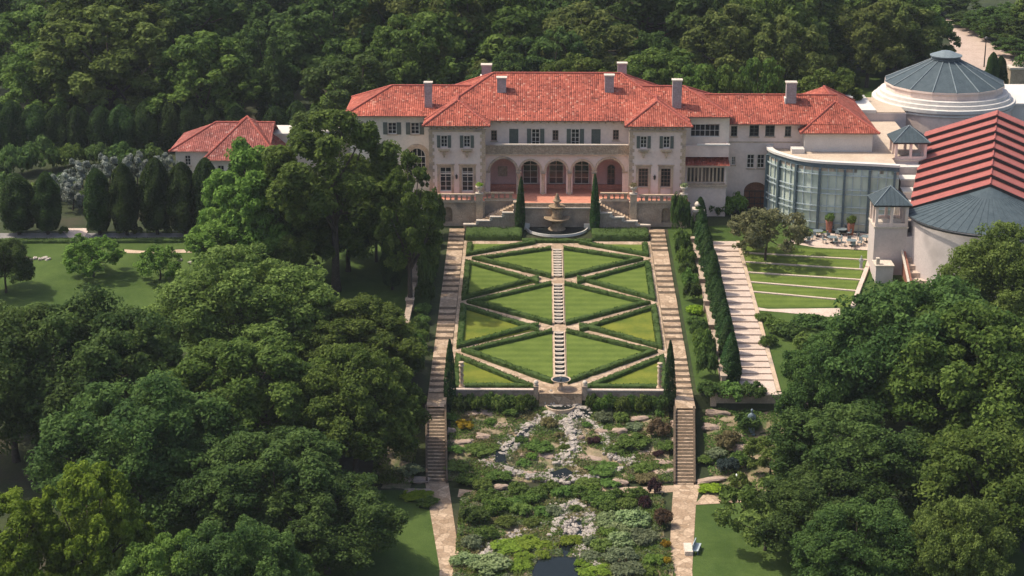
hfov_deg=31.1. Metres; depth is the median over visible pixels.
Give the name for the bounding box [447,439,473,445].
rock
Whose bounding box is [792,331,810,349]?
shrub
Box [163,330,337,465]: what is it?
broadleaf tree
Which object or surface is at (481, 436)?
rock
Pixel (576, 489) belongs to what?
shrub
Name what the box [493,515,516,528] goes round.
shrub
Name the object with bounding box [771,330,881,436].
broadleaf tree
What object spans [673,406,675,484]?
stair curb
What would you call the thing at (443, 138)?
window
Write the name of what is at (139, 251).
path
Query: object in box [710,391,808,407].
end wall
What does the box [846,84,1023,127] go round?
link block
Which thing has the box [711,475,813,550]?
broadleaf tree
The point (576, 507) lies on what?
shrub
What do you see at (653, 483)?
shrub
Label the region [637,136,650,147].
window
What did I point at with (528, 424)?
rock
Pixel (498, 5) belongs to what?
woodland tree
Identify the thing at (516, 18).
woodland tree
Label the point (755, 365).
stair walk
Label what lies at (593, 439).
shrub
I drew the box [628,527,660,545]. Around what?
shrub
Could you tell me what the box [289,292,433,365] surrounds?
broadleaf tree
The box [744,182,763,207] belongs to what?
timber door
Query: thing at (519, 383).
boxwood hedge
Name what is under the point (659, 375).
twisted column
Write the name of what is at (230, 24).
woodland tree
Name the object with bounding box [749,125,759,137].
window
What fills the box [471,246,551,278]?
boxwood hedge
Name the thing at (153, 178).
columnar tree
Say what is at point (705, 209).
cypress
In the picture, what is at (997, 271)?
broadleaf tree
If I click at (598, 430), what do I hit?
rock
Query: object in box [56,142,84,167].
shrub
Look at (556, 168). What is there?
arched window
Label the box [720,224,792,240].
patio
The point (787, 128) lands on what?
window
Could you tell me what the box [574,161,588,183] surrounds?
arched window
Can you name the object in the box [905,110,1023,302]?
banded hall
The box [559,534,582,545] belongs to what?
shrub
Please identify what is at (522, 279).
boxwood hedge
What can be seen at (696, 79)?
broadleaf tree
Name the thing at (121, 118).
columnar tree
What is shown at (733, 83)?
broadleaf tree
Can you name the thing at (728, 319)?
cypress
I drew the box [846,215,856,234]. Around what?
planter
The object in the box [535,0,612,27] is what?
woodland tree
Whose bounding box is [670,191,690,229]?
shrub
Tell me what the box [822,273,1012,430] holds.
broadleaf tree
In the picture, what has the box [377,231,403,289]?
columnar tree
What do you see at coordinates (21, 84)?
woodland tree
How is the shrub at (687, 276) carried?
on the lawn at (784, 342)
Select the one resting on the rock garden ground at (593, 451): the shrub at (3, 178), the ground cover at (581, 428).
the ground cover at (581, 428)
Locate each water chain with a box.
[552,248,562,277]
[553,283,564,323]
[553,330,565,382]
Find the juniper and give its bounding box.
[716,457,740,472]
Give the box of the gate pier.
[692,201,704,235]
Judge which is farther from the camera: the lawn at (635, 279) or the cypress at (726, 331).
the lawn at (635, 279)
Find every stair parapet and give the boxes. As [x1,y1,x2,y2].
[463,200,518,229]
[596,201,650,229]
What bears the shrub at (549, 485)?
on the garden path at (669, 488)
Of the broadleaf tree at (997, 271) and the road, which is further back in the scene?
the road
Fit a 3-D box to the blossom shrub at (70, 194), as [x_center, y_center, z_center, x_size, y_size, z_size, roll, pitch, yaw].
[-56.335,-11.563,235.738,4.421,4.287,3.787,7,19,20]
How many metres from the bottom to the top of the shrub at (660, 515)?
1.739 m
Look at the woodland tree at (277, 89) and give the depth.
268.94 m
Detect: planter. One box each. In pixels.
[825,212,834,232]
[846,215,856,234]
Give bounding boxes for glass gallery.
[764,121,916,232]
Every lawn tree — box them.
[61,233,125,276]
[133,243,181,279]
[726,206,812,260]
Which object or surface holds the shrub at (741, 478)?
on the rock garden ground at (764, 426)
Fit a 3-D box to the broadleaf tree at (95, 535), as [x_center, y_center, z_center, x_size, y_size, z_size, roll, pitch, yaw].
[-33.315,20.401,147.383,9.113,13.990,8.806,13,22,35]
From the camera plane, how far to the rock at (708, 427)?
181.74 m
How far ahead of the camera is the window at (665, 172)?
230.48 m
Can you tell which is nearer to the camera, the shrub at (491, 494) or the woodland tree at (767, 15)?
the shrub at (491, 494)
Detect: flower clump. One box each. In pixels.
[455,418,473,428]
[660,539,671,546]
[663,556,671,563]
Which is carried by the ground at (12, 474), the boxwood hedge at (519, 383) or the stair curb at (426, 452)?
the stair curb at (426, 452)
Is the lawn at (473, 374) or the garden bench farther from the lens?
the lawn at (473, 374)
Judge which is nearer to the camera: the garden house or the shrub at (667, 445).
the shrub at (667, 445)
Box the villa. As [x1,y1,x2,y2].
[346,62,880,215]
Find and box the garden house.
[168,115,287,172]
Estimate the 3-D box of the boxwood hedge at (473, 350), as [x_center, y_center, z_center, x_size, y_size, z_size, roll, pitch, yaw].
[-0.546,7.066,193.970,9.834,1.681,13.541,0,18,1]
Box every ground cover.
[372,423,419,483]
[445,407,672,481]
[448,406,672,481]
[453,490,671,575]
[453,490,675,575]
[453,491,675,575]
[701,407,787,485]
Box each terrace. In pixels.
[442,197,688,227]
[539,382,581,405]
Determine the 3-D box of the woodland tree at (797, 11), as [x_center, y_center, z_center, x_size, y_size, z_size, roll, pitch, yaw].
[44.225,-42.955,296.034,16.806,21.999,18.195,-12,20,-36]
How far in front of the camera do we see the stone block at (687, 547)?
159.94 m
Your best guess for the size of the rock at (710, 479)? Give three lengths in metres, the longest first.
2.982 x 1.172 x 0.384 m
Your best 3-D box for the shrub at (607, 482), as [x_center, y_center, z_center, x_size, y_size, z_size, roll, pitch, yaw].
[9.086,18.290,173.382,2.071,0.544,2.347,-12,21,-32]
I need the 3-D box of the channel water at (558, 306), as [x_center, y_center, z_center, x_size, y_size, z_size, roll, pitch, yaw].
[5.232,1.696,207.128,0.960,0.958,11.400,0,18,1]
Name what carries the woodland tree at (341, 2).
on the ground at (12, 474)
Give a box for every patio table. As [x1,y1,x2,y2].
[813,229,822,236]
[827,235,836,242]
[837,227,846,234]
[846,239,856,246]
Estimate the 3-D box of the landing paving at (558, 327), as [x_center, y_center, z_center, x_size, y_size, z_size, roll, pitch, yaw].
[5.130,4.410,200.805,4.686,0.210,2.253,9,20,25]
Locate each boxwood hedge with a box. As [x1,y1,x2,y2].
[1,237,185,243]
[454,352,533,387]
[456,302,538,348]
[461,259,539,300]
[461,327,552,383]
[465,239,535,255]
[466,226,521,240]
[466,280,552,325]
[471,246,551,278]
[522,237,592,242]
[563,245,643,278]
[564,280,650,325]
[566,328,657,383]
[576,259,655,301]
[578,239,649,256]
[579,303,662,349]
[587,353,665,388]
[591,226,648,240]
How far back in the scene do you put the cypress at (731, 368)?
186.97 m
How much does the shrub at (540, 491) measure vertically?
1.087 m
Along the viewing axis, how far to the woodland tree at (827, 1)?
305.20 m
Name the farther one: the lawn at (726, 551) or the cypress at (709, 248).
the cypress at (709, 248)
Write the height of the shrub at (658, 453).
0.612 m
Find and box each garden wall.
[405,297,414,319]
[407,275,417,296]
[412,261,417,274]
[690,236,698,254]
[695,255,705,275]
[698,276,707,297]
[703,298,714,321]
[708,322,718,348]
[716,349,726,380]
[851,262,868,307]
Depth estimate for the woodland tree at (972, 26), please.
341.27 m
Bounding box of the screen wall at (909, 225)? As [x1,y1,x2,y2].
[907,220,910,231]
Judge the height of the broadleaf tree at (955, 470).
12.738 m
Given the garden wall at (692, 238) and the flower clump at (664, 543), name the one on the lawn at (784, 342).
the garden wall at (692, 238)
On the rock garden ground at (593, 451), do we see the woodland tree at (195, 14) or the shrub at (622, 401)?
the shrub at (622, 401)
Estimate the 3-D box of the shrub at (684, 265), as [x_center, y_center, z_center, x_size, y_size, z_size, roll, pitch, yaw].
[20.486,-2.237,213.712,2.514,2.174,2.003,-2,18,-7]
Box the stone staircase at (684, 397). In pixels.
[649,229,695,411]
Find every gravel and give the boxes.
[475,389,639,482]
[480,496,601,575]
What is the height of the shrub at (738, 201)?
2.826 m
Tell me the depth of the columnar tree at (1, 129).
261.57 m
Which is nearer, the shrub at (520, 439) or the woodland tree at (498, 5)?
the shrub at (520, 439)
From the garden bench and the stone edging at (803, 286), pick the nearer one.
the garden bench
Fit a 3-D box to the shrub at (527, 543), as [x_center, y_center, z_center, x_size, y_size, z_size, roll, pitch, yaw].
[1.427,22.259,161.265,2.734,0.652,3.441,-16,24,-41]
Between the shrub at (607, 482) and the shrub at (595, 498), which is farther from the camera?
the shrub at (607, 482)
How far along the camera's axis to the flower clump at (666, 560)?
157.65 m
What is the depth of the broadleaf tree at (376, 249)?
215.30 m
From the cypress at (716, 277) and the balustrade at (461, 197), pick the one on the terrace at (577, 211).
the balustrade at (461, 197)
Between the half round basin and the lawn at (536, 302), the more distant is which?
the lawn at (536, 302)
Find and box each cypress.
[443,339,455,410]
[514,176,525,232]
[589,174,599,232]
[663,340,676,411]
[691,197,707,226]
[691,199,707,232]
[693,207,707,236]
[694,214,706,243]
[696,223,708,249]
[698,235,712,265]
[699,229,714,254]
[700,242,713,271]
[703,250,717,276]
[704,255,722,285]
[705,262,720,294]
[707,274,719,305]
[709,279,726,311]
[712,288,727,318]
[714,298,728,328]
[714,306,734,337]
[717,316,735,343]
[718,322,731,356]
[719,332,737,372]
[722,338,741,382]
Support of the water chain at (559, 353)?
on the garden path at (588, 379)
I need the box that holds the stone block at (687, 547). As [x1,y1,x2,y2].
[683,543,692,555]
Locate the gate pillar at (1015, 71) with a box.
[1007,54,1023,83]
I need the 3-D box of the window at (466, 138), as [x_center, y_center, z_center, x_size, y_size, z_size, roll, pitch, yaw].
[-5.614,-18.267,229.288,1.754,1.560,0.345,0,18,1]
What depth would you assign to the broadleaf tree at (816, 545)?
148.78 m
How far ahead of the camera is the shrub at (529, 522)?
164.42 m
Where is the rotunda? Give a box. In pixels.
[872,50,1015,148]
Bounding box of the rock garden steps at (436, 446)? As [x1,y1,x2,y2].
[427,408,445,482]
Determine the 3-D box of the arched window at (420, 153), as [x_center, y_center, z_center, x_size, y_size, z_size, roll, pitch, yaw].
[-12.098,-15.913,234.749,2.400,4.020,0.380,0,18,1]
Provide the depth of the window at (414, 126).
233.42 m
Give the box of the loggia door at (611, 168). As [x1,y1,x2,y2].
[607,165,614,183]
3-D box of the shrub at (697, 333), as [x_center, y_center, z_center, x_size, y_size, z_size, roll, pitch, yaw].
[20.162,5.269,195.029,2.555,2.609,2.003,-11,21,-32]
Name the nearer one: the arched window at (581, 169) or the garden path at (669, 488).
the garden path at (669, 488)
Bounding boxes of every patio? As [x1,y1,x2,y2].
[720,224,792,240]
[789,233,868,249]
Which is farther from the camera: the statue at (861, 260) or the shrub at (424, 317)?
the statue at (861, 260)
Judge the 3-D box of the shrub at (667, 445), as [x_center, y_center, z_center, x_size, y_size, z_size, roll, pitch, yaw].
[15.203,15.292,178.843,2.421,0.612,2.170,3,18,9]
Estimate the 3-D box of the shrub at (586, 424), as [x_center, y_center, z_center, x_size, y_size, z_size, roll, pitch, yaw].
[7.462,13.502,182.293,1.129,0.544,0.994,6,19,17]
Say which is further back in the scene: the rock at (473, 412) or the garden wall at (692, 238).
the garden wall at (692, 238)
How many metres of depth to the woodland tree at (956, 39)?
307.07 m
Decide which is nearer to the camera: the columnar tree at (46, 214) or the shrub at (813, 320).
the shrub at (813, 320)
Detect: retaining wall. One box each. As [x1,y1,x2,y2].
[448,380,538,399]
[582,380,666,399]
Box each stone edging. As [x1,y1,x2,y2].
[744,252,866,260]
[745,261,863,270]
[748,271,859,280]
[749,291,835,299]
[751,281,855,291]
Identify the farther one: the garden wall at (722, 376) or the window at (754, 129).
the window at (754, 129)
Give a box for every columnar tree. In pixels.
[0,100,26,148]
[0,103,8,149]
[0,173,35,234]
[19,104,52,145]
[27,171,61,234]
[42,105,68,148]
[63,105,92,148]
[82,168,110,234]
[85,105,116,146]
[103,104,138,147]
[107,163,140,235]
[131,101,160,150]
[138,157,173,234]
[156,99,185,151]
[165,161,197,233]
[175,98,207,139]
[191,157,216,225]
[202,105,223,125]
[224,105,246,120]
[227,143,251,177]
[262,105,288,124]
[285,100,313,124]
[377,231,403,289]
[985,52,999,77]
[998,55,1008,83]
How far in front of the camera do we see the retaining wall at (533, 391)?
185.67 m
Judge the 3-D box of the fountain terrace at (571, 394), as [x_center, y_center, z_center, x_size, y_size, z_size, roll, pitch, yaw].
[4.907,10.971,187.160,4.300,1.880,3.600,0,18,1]
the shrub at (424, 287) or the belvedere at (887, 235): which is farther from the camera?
the belvedere at (887, 235)
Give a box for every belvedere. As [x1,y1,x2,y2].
[867,185,912,274]
[887,125,930,163]
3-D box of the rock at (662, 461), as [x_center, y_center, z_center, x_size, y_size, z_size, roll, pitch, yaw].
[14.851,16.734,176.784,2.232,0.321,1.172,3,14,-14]
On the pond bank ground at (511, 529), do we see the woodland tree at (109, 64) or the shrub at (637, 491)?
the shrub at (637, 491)
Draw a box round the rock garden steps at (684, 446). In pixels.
[675,410,692,483]
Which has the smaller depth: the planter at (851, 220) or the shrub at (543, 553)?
the shrub at (543, 553)
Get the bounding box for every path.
[0,233,189,238]
[64,228,87,237]
[124,249,190,252]
[425,483,460,575]
[452,240,669,387]
[458,485,673,497]
[669,484,699,575]
[695,493,740,504]
[754,307,839,316]
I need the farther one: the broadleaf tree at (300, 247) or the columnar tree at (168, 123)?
the columnar tree at (168, 123)
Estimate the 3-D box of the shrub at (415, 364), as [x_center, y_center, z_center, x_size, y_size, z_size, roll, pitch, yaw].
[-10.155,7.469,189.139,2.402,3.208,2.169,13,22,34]
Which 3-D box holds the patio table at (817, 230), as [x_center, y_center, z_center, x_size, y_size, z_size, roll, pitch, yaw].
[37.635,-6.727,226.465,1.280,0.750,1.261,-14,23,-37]
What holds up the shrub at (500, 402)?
on the ground cover at (452, 411)
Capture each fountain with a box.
[524,193,589,236]
[551,375,570,390]
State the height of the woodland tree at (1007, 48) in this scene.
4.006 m
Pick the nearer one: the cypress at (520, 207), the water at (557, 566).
the water at (557, 566)
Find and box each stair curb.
[425,404,427,482]
[444,405,447,482]
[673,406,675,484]
[693,406,695,484]
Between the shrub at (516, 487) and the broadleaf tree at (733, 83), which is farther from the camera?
the broadleaf tree at (733, 83)
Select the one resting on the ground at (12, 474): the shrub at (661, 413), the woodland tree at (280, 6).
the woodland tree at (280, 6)
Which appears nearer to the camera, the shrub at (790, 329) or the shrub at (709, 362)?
the shrub at (709, 362)
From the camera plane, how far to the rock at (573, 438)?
179.99 m
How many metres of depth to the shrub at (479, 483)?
171.98 m
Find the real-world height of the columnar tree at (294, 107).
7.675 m
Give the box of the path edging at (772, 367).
[736,241,780,390]
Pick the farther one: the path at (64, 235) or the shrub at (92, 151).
the shrub at (92, 151)
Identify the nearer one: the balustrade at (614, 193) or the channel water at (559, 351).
the channel water at (559, 351)
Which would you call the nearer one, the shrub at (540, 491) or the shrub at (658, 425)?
the shrub at (540, 491)
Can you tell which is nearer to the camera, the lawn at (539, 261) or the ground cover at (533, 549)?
the ground cover at (533, 549)
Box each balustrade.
[438,193,474,200]
[484,192,513,199]
[600,192,627,199]
[639,194,677,201]
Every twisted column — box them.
[458,361,464,387]
[656,362,662,388]
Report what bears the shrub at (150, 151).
on the ground at (12, 474)
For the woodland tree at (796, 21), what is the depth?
294.59 m
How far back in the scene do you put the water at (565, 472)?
174.83 m
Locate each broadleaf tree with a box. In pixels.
[0,237,35,292]
[0,282,183,443]
[0,299,91,462]
[0,485,74,575]
[23,368,231,536]
[30,460,156,575]
[115,529,211,575]
[141,242,340,374]
[156,425,360,545]
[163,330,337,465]
[168,514,319,575]
[183,206,279,273]
[196,136,312,251]
[243,471,409,575]
[260,205,334,268]
[261,108,403,292]
[270,342,431,476]
[281,171,399,271]
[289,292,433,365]
[345,159,405,261]
[373,149,443,297]
[671,63,718,91]
[699,64,744,92]
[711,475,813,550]
[739,57,785,93]
[742,436,783,473]
[753,457,879,563]
[765,399,935,529]
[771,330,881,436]
[787,496,927,575]
[796,66,863,100]
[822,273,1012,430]
[870,299,1023,465]
[901,494,1018,575]
[909,415,1023,552]
[936,220,1023,322]
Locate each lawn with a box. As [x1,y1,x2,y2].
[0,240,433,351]
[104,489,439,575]
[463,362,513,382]
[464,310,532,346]
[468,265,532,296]
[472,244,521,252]
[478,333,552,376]
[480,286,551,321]
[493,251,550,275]
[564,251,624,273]
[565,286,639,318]
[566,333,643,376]
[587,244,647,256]
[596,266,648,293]
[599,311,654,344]
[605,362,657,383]
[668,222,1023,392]
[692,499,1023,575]
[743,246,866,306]
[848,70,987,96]
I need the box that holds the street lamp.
[983,36,987,66]
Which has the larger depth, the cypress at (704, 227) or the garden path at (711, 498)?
the cypress at (704, 227)
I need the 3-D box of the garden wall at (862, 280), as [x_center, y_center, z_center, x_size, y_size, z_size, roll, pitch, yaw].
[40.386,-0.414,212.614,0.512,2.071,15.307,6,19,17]
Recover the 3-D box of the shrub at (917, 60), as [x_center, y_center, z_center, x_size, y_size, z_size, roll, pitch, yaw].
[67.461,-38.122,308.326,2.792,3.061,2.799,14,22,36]
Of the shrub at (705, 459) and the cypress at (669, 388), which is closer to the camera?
the shrub at (705, 459)
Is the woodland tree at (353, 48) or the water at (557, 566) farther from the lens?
the woodland tree at (353, 48)
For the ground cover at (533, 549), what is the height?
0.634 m
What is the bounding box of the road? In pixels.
[946,17,1023,70]
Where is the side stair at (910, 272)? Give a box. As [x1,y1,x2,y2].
[901,250,929,286]
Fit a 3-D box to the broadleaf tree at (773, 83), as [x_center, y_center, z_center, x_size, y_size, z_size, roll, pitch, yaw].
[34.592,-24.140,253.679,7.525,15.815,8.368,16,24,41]
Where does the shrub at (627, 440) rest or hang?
on the rock garden ground at (593, 451)
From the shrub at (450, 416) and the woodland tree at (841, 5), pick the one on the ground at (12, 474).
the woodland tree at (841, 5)
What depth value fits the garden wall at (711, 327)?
198.37 m
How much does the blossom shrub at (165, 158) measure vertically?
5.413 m
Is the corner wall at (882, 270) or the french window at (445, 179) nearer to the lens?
the corner wall at (882, 270)
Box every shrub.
[0,143,34,173]
[0,158,11,177]
[0,171,12,189]
[22,134,65,168]
[49,171,61,189]
[51,172,82,193]
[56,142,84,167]
[58,226,68,233]
[60,179,84,210]
[63,158,90,187]
[81,142,112,163]
[90,152,117,184]
[107,141,135,163]
[122,150,147,185]
[131,226,142,233]
[133,142,163,166]
[153,152,179,172]
[396,463,424,477]
[399,488,433,501]
[401,357,424,374]
[409,316,429,331]
[411,314,430,321]
[411,331,427,358]
[413,303,431,313]
[414,278,435,299]
[414,325,429,341]
[415,495,440,507]
[416,251,436,282]
[423,187,445,229]
[444,460,468,471]
[446,412,458,420]
[447,445,465,453]
[451,392,467,410]
[453,472,477,485]
[458,505,490,524]
[460,534,482,548]
[464,393,477,408]
[464,440,502,456]
[470,395,487,409]
[471,478,491,488]
[471,526,499,540]
[473,487,503,501]
[481,497,512,515]
[482,391,495,408]
[484,418,497,425]
[484,469,512,480]
[489,538,522,554]
[490,394,508,411]
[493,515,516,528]
[501,406,518,416]
[502,393,515,407]
[504,495,522,503]
[507,481,529,495]
[507,502,533,516]
[508,558,531,571]
[512,394,526,412]
[513,534,545,549]
[514,550,535,561]
[515,435,528,442]
[515,458,532,467]
[518,490,541,503]
[523,393,536,409]
[523,518,540,528]
[524,439,554,452]
[526,452,537,459]
[526,486,547,498]
[533,505,551,516]
[534,550,551,558]
[538,479,559,494]
[540,539,558,549]
[545,504,564,516]
[550,485,572,496]
[559,443,570,448]
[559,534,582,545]
[566,484,587,497]
[568,504,583,512]
[571,477,600,486]
[573,558,585,565]
[573,563,611,575]
[580,550,599,559]
[581,490,615,507]
[581,535,595,546]
[582,421,592,427]
[583,460,618,476]
[584,483,602,495]
[585,393,596,407]
[587,436,600,444]
[590,538,611,552]
[592,395,610,410]
[593,410,613,421]
[597,525,620,536]
[598,499,620,511]
[600,477,620,487]
[600,546,640,563]
[604,444,624,453]
[606,488,624,498]
[607,393,618,409]
[610,560,646,575]
[613,411,630,422]
[614,396,629,409]
[615,432,652,449]
[616,497,637,509]
[621,486,649,498]
[625,422,642,430]
[626,394,636,410]
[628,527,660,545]
[629,462,654,472]
[634,393,650,411]
[638,495,651,508]
[642,553,663,564]
[642,565,659,575]
[644,394,657,409]
[646,416,671,435]
[647,477,662,492]
[652,450,663,457]
[653,394,668,411]
[653,507,673,526]
[655,409,664,416]
[658,440,672,450]
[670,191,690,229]
[673,227,690,240]
[674,233,693,252]
[675,246,696,263]
[678,260,698,274]
[681,267,699,285]
[682,281,702,299]
[685,305,702,314]
[686,315,707,323]
[688,318,708,333]
[692,327,712,345]
[693,328,716,357]
[695,350,719,374]
[696,380,724,397]
[696,455,715,463]
[697,483,720,492]
[705,447,727,459]
[709,205,723,215]
[718,379,743,401]
[723,191,748,214]
[727,471,749,486]
[730,450,750,466]
[734,412,760,430]
[740,380,767,398]
[754,312,773,320]
[758,334,778,346]
[763,316,785,330]
[772,322,804,338]
[789,313,827,328]
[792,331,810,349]
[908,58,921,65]
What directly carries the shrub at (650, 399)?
on the ground at (12, 474)
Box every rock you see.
[403,476,430,483]
[404,488,431,492]
[447,427,455,434]
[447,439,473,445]
[463,410,478,417]
[476,432,490,439]
[478,409,499,415]
[493,422,512,427]
[494,484,508,489]
[525,422,533,426]
[537,453,553,458]
[562,417,571,422]
[565,429,575,434]
[567,446,575,451]
[568,435,576,440]
[577,454,601,461]
[594,428,608,432]
[611,427,627,434]
[613,477,628,485]
[630,415,648,421]
[638,450,652,454]
[652,468,672,474]
[656,459,672,464]
[696,476,725,484]
[701,423,718,430]
[705,409,730,416]
[733,444,744,452]
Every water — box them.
[495,446,505,461]
[506,425,534,447]
[532,556,580,575]
[550,468,572,478]
[554,285,562,323]
[555,331,564,373]
[560,521,582,556]
[566,409,590,418]
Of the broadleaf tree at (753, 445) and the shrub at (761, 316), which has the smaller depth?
the broadleaf tree at (753, 445)
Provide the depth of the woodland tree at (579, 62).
253.18 m
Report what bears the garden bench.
on the lawn at (726, 551)
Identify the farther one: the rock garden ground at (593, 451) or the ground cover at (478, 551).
the rock garden ground at (593, 451)
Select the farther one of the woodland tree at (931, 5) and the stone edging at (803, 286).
the woodland tree at (931, 5)
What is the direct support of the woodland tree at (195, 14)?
on the ground at (12, 474)
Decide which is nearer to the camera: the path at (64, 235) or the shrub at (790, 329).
the shrub at (790, 329)
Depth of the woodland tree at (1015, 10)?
325.25 m
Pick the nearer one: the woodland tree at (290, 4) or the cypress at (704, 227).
the cypress at (704, 227)
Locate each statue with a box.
[748,409,755,435]
[859,256,863,268]
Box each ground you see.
[0,0,1023,571]
[377,447,413,488]
[448,410,672,482]
[462,497,668,575]
[705,412,783,490]
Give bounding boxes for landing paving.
[539,277,576,283]
[539,324,578,331]
[543,245,570,249]
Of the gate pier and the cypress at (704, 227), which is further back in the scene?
the gate pier
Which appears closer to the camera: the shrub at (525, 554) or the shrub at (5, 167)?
the shrub at (525, 554)
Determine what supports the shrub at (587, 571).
on the pond bank ground at (511, 529)
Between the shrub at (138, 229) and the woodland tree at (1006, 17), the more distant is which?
the woodland tree at (1006, 17)
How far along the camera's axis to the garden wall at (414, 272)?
213.61 m
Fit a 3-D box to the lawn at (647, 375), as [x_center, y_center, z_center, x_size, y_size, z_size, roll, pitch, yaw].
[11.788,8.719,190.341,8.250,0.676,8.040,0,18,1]
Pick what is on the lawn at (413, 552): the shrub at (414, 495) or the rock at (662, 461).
the shrub at (414, 495)
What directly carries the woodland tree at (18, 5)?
on the ground at (12, 474)
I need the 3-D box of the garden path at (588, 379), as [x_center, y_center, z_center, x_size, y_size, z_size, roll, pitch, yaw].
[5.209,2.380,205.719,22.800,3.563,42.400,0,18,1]
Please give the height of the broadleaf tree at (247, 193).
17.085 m
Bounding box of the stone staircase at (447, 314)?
[427,228,464,411]
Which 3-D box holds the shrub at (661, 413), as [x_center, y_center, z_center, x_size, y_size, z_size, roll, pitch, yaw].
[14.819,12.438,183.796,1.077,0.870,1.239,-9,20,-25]
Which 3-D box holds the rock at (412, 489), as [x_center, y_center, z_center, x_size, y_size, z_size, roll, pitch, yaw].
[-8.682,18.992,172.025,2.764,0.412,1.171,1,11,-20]
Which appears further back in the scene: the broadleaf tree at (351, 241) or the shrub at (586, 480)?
the broadleaf tree at (351, 241)
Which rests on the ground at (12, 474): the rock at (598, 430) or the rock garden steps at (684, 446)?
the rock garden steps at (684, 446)
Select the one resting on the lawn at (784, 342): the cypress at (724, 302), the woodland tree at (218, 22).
the cypress at (724, 302)
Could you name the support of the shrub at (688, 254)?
on the lawn at (784, 342)
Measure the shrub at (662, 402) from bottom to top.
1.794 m
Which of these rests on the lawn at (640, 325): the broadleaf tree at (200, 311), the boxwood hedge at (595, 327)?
the boxwood hedge at (595, 327)
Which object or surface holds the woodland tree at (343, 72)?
on the ground at (12, 474)
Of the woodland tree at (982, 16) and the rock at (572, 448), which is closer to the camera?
the rock at (572, 448)
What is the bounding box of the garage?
[273,125,349,166]
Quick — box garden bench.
[692,538,700,554]
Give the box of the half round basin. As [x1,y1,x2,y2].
[545,405,574,414]
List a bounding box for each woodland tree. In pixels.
[0,0,91,56]
[0,1,42,41]
[0,3,48,103]
[0,41,87,112]
[31,1,183,113]
[43,0,174,108]
[111,0,284,66]
[142,0,200,107]
[142,30,265,119]
[175,0,223,33]
[217,2,276,65]
[221,18,304,104]
[233,0,299,8]
[237,0,301,65]
[254,37,298,120]
[267,0,416,111]
[289,47,400,141]
[293,0,360,30]
[310,37,398,108]
[335,0,344,10]
[341,0,485,79]
[368,11,465,84]
[401,0,542,82]
[461,59,502,81]
[464,46,528,80]
[477,1,541,35]
[512,26,591,71]
[520,0,638,71]
[529,0,592,58]
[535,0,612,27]
[540,52,609,71]
[570,0,713,61]
[598,0,668,37]
[613,47,712,91]
[618,30,679,79]
[669,0,728,34]
[678,3,762,89]
[684,0,744,92]
[703,0,777,72]
[737,0,838,55]
[740,15,837,92]
[775,0,837,19]
[777,0,805,80]
[789,2,860,93]
[828,2,908,87]
[830,0,898,72]
[840,0,952,69]
[845,0,946,72]
[916,15,961,58]
[926,1,963,14]
[938,0,985,15]
[944,10,977,26]
[959,9,1002,30]
[969,1,1014,40]
[978,5,1023,47]
[990,35,1023,55]
[1002,17,1023,45]
[1009,0,1023,27]
[1015,40,1023,53]
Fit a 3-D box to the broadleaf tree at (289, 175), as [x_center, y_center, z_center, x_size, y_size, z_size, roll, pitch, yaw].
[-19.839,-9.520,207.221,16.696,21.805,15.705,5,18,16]
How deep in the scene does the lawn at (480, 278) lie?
213.69 m
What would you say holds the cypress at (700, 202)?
on the lawn at (784, 342)
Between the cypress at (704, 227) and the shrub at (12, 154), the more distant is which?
the shrub at (12, 154)
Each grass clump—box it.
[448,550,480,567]
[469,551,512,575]
[540,416,557,428]
[554,432,564,437]
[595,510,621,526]
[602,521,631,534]
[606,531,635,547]
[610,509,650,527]
[635,472,659,483]
[713,430,740,449]
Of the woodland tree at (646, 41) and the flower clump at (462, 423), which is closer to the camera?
the flower clump at (462, 423)
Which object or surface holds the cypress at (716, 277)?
on the lawn at (784, 342)
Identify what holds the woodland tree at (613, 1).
on the ground at (12, 474)
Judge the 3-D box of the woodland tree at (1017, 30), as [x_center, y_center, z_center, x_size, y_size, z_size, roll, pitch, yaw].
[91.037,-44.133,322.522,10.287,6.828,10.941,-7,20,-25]
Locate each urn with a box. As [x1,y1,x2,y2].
[475,182,483,218]
[629,182,637,219]
[680,183,687,227]
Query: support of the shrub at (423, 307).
on the lawn at (52, 281)
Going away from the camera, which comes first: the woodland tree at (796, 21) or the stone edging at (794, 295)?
the stone edging at (794, 295)
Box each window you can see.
[185,155,191,166]
[383,122,400,134]
[406,122,423,134]
[409,148,425,178]
[437,135,450,147]
[440,167,451,190]
[460,135,473,147]
[462,167,472,190]
[490,130,497,141]
[523,161,537,183]
[527,129,543,143]
[549,161,563,183]
[552,130,558,141]
[567,129,583,143]
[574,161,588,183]
[612,130,619,140]
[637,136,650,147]
[637,168,648,187]
[659,136,673,148]
[660,168,670,187]
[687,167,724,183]
[690,124,719,136]
[730,126,737,137]
[731,157,735,165]
[746,154,754,168]
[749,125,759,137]
[756,154,764,168]
[764,125,774,137]
[784,126,791,137]
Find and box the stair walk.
[713,241,775,391]
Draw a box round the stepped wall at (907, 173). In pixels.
[894,164,920,219]
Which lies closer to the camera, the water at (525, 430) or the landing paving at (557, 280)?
the water at (525, 430)
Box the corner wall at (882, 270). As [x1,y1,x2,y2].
[872,257,894,282]
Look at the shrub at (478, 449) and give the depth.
178.28 m
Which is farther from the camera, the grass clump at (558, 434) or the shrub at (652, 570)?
the grass clump at (558, 434)
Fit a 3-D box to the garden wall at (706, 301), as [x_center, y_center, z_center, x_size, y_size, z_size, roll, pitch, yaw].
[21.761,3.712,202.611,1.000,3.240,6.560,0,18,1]
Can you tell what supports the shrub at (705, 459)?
on the rock garden ground at (764, 426)
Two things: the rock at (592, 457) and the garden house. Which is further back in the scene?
the garden house

